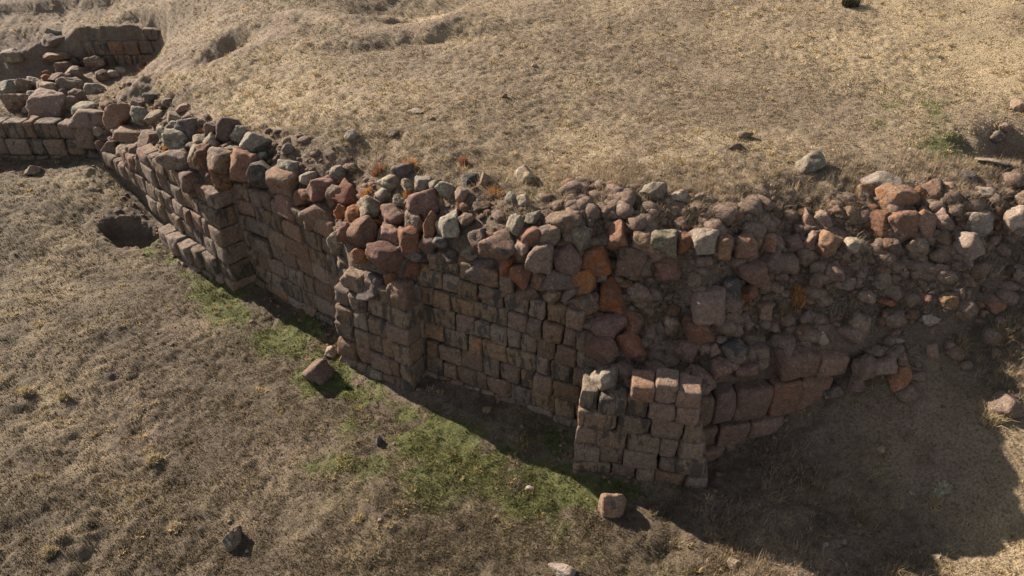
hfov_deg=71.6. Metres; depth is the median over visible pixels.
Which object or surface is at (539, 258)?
stone
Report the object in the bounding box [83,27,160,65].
stone wall
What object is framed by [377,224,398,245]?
stone
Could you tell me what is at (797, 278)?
stone
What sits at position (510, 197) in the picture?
stone
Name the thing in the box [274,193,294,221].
stone block
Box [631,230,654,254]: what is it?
stone
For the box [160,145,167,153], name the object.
grass tuft
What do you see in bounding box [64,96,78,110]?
stone
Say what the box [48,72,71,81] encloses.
stone
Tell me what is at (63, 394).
grass tuft
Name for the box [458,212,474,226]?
stone
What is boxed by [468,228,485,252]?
stone
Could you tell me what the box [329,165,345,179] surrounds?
stone
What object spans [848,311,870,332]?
stone
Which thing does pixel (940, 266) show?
stone
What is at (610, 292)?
stone
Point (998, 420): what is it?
grass tuft
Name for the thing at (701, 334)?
boulder
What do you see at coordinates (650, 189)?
stone
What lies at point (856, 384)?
stone
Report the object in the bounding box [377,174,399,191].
stone
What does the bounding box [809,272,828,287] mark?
stone
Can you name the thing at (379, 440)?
stone
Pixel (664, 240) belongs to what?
stone
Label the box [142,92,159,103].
stone
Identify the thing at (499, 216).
rubble
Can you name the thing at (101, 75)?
stone
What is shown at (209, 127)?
stone
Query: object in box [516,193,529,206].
stone
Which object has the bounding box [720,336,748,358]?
boulder
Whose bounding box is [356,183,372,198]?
grass tuft
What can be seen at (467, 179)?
stone
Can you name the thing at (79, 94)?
stone
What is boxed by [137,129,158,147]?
stone
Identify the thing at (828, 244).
stone
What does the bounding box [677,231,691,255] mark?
stone
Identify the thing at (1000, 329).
dry bush
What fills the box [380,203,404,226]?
stone
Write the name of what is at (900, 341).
stone
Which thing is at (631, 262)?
stone
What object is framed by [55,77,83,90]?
stone
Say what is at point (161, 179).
wall block
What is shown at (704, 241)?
stone
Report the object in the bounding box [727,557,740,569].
stone
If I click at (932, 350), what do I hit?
stone
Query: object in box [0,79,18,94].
stone
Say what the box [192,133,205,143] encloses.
stone
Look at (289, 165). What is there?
wall block
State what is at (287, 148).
stone
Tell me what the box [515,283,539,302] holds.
stone
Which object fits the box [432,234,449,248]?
stone
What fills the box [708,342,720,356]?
boulder
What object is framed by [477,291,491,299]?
stone
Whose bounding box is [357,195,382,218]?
stone
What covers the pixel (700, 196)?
stone
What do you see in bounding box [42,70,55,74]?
stone
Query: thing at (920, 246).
stone
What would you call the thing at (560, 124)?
straw tussocks
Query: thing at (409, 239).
stone
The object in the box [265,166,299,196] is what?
wall block
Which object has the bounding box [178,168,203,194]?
stone block
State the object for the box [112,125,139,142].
stone
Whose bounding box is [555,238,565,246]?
stone
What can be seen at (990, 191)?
boulder
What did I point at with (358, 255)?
stone
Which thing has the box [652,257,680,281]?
boulder
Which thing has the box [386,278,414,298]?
stone
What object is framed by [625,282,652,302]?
stone
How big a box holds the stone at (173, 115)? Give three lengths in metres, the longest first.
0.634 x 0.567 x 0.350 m
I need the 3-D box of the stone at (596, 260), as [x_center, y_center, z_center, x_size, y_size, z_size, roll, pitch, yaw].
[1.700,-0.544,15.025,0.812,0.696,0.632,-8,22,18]
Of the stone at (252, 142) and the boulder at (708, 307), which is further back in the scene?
the stone at (252, 142)
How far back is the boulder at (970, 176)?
15.72 m
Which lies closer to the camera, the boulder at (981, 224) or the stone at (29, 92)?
the boulder at (981, 224)
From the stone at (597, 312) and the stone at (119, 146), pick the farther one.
the stone at (119, 146)
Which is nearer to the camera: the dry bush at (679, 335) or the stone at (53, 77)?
the dry bush at (679, 335)
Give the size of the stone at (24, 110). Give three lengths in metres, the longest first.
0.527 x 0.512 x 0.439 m
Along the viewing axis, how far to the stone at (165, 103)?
23.40 m
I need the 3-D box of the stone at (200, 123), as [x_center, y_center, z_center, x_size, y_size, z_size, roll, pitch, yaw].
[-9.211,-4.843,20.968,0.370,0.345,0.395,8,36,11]
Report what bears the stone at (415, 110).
on the ground at (114, 232)
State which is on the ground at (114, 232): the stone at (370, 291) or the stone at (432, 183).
the stone at (432, 183)
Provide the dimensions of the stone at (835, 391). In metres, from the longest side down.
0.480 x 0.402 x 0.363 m
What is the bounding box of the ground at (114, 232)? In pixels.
[0,0,1023,575]
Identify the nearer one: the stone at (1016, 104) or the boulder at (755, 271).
the boulder at (755, 271)
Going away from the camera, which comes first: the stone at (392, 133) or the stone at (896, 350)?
the stone at (896, 350)
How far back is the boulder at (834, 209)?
15.41 m
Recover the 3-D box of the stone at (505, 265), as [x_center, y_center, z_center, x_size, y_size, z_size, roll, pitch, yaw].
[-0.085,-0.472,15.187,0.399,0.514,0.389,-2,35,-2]
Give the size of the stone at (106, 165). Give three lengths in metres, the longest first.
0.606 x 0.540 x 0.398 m
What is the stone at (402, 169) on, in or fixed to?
on the ground at (114, 232)
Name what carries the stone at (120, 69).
on the ground at (114, 232)
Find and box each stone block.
[155,146,189,170]
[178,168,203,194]
[187,144,200,169]
[192,143,210,171]
[209,168,231,190]
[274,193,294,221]
[293,188,311,205]
[298,171,316,185]
[306,177,337,201]
[325,184,339,210]
[331,178,357,204]
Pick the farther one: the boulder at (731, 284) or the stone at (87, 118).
the stone at (87, 118)
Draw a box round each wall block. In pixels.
[123,142,137,170]
[135,154,141,170]
[156,170,165,188]
[206,146,232,174]
[229,148,258,182]
[231,181,243,198]
[246,160,270,188]
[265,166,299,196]
[267,188,276,211]
[276,159,298,170]
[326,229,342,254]
[333,204,346,218]
[339,268,351,288]
[383,272,396,284]
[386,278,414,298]
[413,281,423,301]
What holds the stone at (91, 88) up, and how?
on the ground at (114, 232)
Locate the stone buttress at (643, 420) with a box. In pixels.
[573,365,707,487]
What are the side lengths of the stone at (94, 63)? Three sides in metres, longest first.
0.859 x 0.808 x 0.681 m
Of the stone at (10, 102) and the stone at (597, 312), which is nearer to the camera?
the stone at (597, 312)
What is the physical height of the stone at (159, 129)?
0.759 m
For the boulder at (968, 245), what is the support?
on the ground at (114, 232)
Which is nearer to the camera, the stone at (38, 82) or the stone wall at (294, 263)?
the stone wall at (294, 263)
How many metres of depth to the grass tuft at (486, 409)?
16.64 m
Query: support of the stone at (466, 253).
on the stone at (459, 259)
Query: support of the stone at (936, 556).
on the ground at (114, 232)
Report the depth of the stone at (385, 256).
15.86 m
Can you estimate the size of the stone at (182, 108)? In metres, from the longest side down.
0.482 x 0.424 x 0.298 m
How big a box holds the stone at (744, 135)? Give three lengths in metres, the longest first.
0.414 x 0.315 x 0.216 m
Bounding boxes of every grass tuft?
[15,382,38,398]
[37,542,61,559]
[55,388,71,401]
[139,449,166,466]
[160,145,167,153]
[166,517,184,533]
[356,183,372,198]
[369,161,385,176]
[394,156,419,168]
[402,191,412,198]
[454,198,469,211]
[457,155,473,165]
[482,406,491,412]
[486,182,504,197]
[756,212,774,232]
[790,282,810,309]
[926,491,944,513]
[978,398,1022,429]
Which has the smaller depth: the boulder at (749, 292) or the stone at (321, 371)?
the boulder at (749, 292)
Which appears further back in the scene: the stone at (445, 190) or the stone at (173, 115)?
the stone at (173, 115)
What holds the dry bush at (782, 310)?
on the ground at (114, 232)
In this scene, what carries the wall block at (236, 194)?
on the stone wall at (294, 263)
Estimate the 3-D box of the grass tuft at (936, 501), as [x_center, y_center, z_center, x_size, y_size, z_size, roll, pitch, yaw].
[8.418,4.235,14.111,0.389,0.373,0.423,-22,41,-29]
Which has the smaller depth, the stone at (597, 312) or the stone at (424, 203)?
the stone at (597, 312)
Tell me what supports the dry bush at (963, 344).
on the ground at (114, 232)
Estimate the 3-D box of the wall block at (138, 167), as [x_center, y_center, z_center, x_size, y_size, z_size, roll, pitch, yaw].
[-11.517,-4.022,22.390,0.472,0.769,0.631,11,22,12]
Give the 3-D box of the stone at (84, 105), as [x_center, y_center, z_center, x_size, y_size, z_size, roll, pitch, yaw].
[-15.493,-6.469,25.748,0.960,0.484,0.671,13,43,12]
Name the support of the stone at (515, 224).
on the ground at (114, 232)
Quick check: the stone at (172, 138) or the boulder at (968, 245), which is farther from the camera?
the stone at (172, 138)
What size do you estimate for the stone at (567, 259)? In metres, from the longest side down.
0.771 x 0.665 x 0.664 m
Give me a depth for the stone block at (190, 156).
19.85 m
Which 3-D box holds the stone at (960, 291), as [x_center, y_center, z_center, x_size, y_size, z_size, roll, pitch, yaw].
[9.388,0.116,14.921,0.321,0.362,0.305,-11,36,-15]
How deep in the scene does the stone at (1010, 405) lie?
13.86 m
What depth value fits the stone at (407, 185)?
16.73 m
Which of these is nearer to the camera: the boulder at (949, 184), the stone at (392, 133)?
the boulder at (949, 184)
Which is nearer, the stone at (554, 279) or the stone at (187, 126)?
the stone at (554, 279)
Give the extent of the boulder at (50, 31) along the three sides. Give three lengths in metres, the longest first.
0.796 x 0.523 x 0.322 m
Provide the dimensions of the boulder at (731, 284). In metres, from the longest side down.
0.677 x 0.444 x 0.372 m
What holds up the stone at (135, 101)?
on the ground at (114, 232)
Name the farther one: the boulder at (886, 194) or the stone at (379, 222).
the stone at (379, 222)
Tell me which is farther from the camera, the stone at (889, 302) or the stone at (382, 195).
the stone at (382, 195)
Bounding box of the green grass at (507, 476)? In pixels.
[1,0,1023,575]
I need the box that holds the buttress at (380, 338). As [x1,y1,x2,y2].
[334,266,427,391]
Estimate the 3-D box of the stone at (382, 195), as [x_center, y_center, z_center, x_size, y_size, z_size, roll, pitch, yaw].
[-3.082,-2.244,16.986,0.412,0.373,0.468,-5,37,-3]
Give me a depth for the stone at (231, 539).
13.82 m
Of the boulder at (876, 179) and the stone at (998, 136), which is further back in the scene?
the stone at (998, 136)
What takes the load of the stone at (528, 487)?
on the ground at (114, 232)
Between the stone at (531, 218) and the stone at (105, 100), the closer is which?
the stone at (531, 218)
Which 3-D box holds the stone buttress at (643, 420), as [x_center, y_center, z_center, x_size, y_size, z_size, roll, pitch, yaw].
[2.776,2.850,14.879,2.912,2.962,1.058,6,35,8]
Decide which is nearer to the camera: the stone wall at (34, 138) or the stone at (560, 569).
the stone at (560, 569)
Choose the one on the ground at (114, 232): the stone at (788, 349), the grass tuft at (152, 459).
the grass tuft at (152, 459)
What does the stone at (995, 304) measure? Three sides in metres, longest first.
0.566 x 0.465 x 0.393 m
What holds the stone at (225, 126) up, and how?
on the ground at (114, 232)
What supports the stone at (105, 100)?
on the ground at (114, 232)
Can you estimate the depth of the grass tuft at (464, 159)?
17.32 m
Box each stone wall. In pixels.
[0,115,87,160]
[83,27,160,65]
[102,144,256,290]
[232,181,341,325]
[417,251,594,426]
[700,344,848,461]
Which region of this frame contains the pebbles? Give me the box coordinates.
[11,59,1023,575]
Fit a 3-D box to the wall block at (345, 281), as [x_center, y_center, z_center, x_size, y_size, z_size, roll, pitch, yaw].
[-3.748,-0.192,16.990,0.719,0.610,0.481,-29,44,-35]
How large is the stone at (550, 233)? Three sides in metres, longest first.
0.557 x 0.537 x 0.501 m
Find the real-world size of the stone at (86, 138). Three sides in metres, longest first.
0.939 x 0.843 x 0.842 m
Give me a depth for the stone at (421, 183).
16.54 m
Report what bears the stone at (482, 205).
on the ground at (114, 232)
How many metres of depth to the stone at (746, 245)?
14.58 m
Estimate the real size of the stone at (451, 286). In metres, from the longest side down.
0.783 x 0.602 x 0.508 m
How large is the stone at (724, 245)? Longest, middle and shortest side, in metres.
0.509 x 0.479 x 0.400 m
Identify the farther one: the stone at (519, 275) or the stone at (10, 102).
the stone at (10, 102)
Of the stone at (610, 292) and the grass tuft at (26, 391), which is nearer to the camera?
the stone at (610, 292)
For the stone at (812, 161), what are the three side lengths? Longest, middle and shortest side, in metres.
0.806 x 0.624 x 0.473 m
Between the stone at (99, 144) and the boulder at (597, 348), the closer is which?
the boulder at (597, 348)
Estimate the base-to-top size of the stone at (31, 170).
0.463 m
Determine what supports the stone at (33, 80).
on the ground at (114, 232)
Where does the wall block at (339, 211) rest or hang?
on the stone wall at (294, 263)
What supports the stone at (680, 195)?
on the ground at (114, 232)
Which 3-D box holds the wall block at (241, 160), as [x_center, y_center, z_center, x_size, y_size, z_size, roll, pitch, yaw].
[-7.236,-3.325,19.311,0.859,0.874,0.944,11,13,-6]
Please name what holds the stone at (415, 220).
on the ground at (114, 232)
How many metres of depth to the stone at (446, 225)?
15.42 m
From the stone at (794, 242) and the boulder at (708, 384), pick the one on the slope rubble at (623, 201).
the stone at (794, 242)
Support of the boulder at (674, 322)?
on the ground at (114, 232)
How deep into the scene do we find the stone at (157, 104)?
23.51 m
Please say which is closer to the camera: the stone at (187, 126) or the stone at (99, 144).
the stone at (187, 126)
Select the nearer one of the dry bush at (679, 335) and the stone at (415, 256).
the dry bush at (679, 335)
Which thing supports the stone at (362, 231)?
on the ground at (114, 232)
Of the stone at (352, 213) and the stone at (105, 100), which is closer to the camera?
the stone at (352, 213)
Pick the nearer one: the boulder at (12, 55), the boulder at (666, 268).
the boulder at (666, 268)
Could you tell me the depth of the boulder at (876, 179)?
15.76 m
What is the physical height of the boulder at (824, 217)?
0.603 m
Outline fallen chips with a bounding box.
[72,159,959,520]
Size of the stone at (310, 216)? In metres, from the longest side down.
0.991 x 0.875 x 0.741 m
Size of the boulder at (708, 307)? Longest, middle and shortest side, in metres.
0.814 x 0.814 x 0.753 m
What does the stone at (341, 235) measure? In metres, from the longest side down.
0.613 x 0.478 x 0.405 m
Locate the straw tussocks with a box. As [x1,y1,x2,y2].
[0,0,1023,575]
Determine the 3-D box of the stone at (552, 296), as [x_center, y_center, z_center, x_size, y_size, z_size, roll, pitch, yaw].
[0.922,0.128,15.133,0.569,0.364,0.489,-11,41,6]
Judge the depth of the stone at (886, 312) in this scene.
14.78 m
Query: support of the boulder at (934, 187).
on the ground at (114, 232)
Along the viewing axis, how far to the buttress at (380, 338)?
17.02 m
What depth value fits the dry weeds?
15.11 m
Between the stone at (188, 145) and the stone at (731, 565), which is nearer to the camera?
the stone at (731, 565)
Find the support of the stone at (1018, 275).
on the ground at (114, 232)
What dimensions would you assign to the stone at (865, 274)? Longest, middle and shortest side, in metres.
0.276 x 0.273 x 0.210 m
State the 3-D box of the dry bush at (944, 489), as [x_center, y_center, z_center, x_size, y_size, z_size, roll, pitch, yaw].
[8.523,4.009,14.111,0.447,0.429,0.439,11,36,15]
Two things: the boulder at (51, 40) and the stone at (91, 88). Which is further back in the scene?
the boulder at (51, 40)
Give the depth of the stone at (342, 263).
17.18 m
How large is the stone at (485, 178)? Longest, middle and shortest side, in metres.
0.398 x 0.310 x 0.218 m
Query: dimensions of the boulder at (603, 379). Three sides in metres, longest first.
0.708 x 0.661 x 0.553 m
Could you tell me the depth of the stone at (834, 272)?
14.87 m
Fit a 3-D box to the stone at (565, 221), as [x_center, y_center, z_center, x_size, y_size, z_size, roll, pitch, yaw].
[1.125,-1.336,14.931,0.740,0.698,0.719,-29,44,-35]
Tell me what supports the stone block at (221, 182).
on the wall block
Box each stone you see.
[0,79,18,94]
[0,93,29,111]
[14,78,34,92]
[22,106,27,114]
[23,165,41,174]
[26,76,39,87]
[26,88,65,117]
[26,90,34,94]
[36,80,42,88]
[39,81,58,91]
[40,74,50,81]
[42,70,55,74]
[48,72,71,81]
[54,62,73,72]
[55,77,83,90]
[58,88,67,95]
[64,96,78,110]
[65,66,83,78]
[67,109,103,128]
[68,88,86,101]
[69,56,81,66]
[71,101,98,114]
[75,128,96,149]
[80,51,87,66]
[83,55,105,70]
[83,83,106,94]
[88,149,99,158]
[92,127,103,136]
[95,69,109,80]
[95,140,104,151]
[99,94,116,110]
[101,140,119,151]
[102,102,130,131]
[102,158,109,168]
[107,70,119,77]
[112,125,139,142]
[114,67,127,72]
[115,142,133,156]
[130,97,144,107]
[130,106,148,125]
[135,62,146,71]
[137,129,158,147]
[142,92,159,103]
[144,109,163,125]
[154,100,163,109]
[156,124,164,138]
[161,98,171,107]
[161,128,191,149]
[166,120,175,128]
[167,111,181,122]
[174,118,200,140]
[175,103,189,112]
[184,142,191,148]
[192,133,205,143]
[196,118,207,127]
[202,132,221,146]
[204,122,215,135]
[215,117,240,141]
[222,525,241,551]
[224,145,239,150]
[229,125,248,143]
[239,132,271,153]
[258,152,266,160]
[281,143,293,152]
[298,201,333,230]
[301,358,334,385]
[324,346,337,357]
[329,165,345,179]
[336,221,350,242]
[337,254,347,268]
[344,129,358,141]
[345,163,357,172]
[345,204,359,222]
[347,215,377,248]
[351,247,366,263]
[356,270,384,300]
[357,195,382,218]
[365,240,404,272]
[373,219,382,228]
[374,187,391,202]
[375,435,382,445]
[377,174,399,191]
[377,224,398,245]
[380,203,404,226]
[386,129,398,138]
[390,162,412,180]
[393,196,405,207]
[396,246,403,256]
[397,225,420,254]
[401,178,414,192]
[403,251,422,262]
[403,260,419,276]
[404,210,423,231]
[405,188,439,217]
[409,107,422,113]
[414,176,430,191]
[418,234,436,255]
[420,262,430,271]
[423,211,439,237]
[428,179,441,193]
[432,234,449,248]
[435,181,455,198]
[435,207,459,237]
[435,247,457,265]
[446,281,456,289]
[455,186,468,202]
[457,254,464,265]
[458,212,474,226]
[460,173,479,187]
[460,246,477,260]
[464,258,496,284]
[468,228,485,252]
[472,201,491,210]
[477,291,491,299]
[478,228,515,259]
[480,172,490,187]
[499,256,514,275]
[500,93,506,97]
[505,191,515,203]
[506,213,523,235]
[508,262,531,290]
[514,164,536,183]
[514,238,529,260]
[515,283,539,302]
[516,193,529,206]
[519,226,540,247]
[524,211,540,224]
[524,485,534,490]
[525,242,553,273]
[530,273,546,290]
[539,224,560,245]
[540,268,573,290]
[542,290,562,302]
[543,209,582,234]
[548,563,576,575]
[553,242,581,274]
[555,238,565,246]
[567,292,600,315]
[571,224,592,252]
[573,269,596,296]
[580,244,613,277]
[593,310,603,315]
[598,274,626,315]
[598,493,626,518]
[606,219,628,251]
[614,246,648,280]
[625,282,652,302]
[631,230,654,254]
[639,182,667,199]
[650,228,677,260]
[671,189,689,203]
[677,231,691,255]
[692,228,719,254]
[693,192,704,201]
[716,233,733,260]
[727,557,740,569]
[729,142,742,150]
[732,229,758,258]
[737,132,753,138]
[756,238,762,250]
[760,233,777,252]
[783,233,804,252]
[783,343,793,356]
[789,272,801,281]
[794,150,826,173]
[797,309,816,323]
[803,230,818,250]
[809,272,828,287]
[815,229,841,258]
[819,331,828,344]
[823,383,844,399]
[825,262,844,281]
[842,237,861,253]
[847,371,866,391]
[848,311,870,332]
[851,353,880,380]
[855,267,868,278]
[857,289,875,304]
[874,356,897,374]
[875,446,885,452]
[877,297,896,306]
[881,306,894,318]
[885,343,904,360]
[888,237,904,256]
[888,364,912,392]
[896,338,904,343]
[897,352,908,366]
[903,238,929,256]
[905,303,915,308]
[908,489,916,495]
[918,293,931,304]
[922,314,940,326]
[926,343,938,359]
[930,554,941,558]
[934,263,950,273]
[935,229,950,245]
[936,291,958,311]
[951,287,964,299]
[968,262,990,277]
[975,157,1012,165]
[983,293,1006,314]
[987,390,1023,418]
[989,130,1005,143]
[998,122,1012,132]
[1010,98,1023,112]
[1012,264,1023,281]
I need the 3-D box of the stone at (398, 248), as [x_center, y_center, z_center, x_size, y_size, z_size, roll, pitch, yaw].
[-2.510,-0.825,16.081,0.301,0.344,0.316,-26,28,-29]
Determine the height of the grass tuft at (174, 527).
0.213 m
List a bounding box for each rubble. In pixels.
[61,82,630,383]
[558,172,1023,402]
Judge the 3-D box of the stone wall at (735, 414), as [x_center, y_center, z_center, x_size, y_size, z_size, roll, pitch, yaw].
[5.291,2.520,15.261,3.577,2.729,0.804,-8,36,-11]
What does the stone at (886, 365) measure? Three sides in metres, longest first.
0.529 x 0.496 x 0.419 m
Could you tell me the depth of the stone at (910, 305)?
14.83 m
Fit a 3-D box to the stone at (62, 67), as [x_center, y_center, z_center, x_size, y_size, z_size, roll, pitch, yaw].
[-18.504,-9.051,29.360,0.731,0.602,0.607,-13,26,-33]
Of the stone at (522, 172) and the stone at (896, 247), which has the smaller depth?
the stone at (896, 247)
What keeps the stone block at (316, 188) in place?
on the stone at (310, 216)
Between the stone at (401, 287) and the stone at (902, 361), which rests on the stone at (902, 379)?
the stone at (902, 361)
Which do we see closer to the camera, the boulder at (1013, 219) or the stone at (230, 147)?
the boulder at (1013, 219)
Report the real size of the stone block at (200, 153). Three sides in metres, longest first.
0.752 x 0.692 x 0.483 m
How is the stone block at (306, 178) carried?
on the stone block at (300, 197)
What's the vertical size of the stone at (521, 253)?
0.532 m
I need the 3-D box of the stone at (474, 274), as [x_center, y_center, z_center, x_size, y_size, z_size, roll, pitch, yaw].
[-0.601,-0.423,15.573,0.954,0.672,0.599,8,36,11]
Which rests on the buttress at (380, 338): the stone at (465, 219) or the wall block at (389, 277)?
the wall block at (389, 277)
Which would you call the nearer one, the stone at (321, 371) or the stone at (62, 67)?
the stone at (321, 371)
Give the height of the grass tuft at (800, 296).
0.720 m
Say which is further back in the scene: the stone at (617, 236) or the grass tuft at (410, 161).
the grass tuft at (410, 161)
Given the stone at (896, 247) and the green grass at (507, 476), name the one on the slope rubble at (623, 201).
the stone at (896, 247)
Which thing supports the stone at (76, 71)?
on the ground at (114, 232)
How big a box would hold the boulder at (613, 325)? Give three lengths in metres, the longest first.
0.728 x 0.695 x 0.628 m
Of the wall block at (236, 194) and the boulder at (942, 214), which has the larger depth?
the wall block at (236, 194)
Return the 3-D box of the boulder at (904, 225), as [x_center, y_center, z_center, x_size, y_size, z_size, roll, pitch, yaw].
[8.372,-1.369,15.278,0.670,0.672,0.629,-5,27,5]
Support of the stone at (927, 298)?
on the ground at (114, 232)
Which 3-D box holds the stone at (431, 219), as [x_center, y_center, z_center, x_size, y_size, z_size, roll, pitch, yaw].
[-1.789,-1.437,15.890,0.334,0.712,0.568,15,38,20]
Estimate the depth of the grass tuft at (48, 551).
13.64 m
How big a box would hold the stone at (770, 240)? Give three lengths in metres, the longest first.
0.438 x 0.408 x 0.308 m
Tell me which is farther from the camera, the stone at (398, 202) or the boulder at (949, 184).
the stone at (398, 202)
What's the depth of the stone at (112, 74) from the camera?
29.00 m
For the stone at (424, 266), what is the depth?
16.05 m
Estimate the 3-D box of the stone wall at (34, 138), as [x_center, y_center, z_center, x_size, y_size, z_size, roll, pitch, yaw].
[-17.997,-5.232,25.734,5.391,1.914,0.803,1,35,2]
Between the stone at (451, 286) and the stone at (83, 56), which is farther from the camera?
the stone at (83, 56)
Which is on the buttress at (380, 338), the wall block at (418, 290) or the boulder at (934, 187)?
the wall block at (418, 290)
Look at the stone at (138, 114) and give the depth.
23.76 m
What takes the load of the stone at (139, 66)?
on the ground at (114, 232)
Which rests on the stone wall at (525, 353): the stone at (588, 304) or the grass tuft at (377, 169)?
the stone at (588, 304)
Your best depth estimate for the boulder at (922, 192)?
15.53 m
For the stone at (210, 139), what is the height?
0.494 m
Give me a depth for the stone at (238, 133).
19.93 m
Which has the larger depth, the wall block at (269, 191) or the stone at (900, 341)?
the wall block at (269, 191)
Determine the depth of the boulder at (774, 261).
14.85 m
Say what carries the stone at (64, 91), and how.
on the ground at (114, 232)
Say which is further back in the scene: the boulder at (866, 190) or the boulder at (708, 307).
the boulder at (866, 190)
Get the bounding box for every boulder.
[0,48,24,62]
[41,33,64,47]
[41,51,72,62]
[44,28,61,34]
[584,336,619,360]
[588,312,626,338]
[590,366,618,390]
[614,329,647,357]
[622,308,643,334]
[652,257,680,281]
[663,314,681,335]
[673,338,699,364]
[681,314,714,343]
[684,363,716,394]
[690,284,725,325]
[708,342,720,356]
[710,358,732,378]
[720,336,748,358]
[721,276,740,301]
[732,361,758,377]
[734,256,769,287]
[740,284,758,301]
[756,302,771,320]
[762,246,784,274]
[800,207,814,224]
[813,209,832,226]
[827,204,846,218]
[845,206,859,224]
[855,183,875,203]
[860,171,904,187]
[862,209,891,237]
[874,183,920,210]
[888,209,920,242]
[914,186,929,200]
[917,205,937,238]
[921,178,942,198]
[935,207,950,221]
[943,182,956,189]
[950,231,984,260]
[957,170,976,185]
[962,212,971,219]
[966,212,992,237]
[973,186,997,198]
[1002,205,1023,236]
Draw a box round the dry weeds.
[0,38,1023,575]
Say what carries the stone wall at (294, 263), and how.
on the ground at (114, 232)
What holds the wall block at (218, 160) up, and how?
on the stone wall at (294, 263)
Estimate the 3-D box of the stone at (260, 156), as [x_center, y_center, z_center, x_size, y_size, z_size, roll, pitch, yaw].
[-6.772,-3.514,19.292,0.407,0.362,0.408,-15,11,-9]
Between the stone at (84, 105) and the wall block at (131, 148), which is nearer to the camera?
the wall block at (131, 148)
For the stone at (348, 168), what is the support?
on the ground at (114, 232)
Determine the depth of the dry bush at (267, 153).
19.17 m
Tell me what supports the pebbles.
on the ground at (114, 232)
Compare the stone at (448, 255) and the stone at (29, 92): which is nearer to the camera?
the stone at (448, 255)
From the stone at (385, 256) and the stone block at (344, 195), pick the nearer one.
the stone at (385, 256)
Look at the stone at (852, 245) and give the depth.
14.82 m
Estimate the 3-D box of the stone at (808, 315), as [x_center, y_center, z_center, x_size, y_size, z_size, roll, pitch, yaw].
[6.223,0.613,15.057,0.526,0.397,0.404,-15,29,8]
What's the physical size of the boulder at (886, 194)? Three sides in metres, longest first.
0.870 x 0.689 x 0.541 m
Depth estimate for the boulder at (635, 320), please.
14.86 m
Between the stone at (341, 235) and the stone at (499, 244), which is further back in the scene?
the stone at (341, 235)
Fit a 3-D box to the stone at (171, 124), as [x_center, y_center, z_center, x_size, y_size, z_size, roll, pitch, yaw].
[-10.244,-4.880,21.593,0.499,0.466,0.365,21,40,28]
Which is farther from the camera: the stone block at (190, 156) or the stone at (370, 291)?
the stone block at (190, 156)
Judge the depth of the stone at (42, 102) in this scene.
25.82 m
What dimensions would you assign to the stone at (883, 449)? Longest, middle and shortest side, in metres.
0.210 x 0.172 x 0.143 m
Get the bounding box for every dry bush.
[257,144,275,160]
[339,377,350,389]
[655,323,684,361]
[773,300,794,330]
[841,0,865,7]
[931,481,951,497]
[947,329,975,362]
[985,320,1016,348]
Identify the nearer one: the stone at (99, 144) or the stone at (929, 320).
the stone at (929, 320)
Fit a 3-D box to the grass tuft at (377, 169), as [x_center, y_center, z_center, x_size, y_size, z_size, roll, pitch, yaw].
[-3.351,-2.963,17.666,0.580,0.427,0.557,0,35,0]
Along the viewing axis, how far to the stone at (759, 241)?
14.79 m
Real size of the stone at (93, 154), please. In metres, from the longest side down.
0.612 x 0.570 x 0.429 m
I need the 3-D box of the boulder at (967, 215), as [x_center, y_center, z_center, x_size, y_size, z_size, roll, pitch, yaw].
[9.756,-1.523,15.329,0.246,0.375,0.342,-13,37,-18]
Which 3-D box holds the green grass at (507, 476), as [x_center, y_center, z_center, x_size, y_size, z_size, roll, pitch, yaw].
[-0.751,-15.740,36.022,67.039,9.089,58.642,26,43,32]
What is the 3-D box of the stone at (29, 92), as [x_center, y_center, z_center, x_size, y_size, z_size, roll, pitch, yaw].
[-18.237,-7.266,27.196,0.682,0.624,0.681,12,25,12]
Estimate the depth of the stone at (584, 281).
14.82 m
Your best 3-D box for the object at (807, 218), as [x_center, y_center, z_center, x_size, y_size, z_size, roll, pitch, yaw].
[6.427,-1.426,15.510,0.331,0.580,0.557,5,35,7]
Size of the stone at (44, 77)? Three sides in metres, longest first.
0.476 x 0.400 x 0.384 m
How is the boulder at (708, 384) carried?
on the ground at (114, 232)
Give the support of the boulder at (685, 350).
on the ground at (114, 232)
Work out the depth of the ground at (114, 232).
17.34 m
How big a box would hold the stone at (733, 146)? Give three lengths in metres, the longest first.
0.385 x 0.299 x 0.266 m
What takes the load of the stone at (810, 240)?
on the ground at (114, 232)
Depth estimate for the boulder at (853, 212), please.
15.34 m
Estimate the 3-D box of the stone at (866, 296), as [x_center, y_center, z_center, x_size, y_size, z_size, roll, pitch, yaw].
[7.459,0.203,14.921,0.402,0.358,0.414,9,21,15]
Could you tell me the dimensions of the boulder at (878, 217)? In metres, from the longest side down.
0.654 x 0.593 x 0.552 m
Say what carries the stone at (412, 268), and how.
on the stone wall at (525, 353)
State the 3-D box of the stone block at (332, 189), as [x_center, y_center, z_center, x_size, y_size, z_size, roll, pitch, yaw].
[-4.436,-2.332,17.836,0.492,0.630,0.581,31,59,23]
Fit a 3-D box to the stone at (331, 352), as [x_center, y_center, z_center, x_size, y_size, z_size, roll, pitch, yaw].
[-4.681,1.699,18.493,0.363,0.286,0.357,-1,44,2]
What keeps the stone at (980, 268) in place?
on the ground at (114, 232)
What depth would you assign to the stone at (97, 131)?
24.62 m
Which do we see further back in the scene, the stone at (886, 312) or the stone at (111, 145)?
the stone at (111, 145)
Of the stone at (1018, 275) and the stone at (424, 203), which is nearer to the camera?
the stone at (1018, 275)

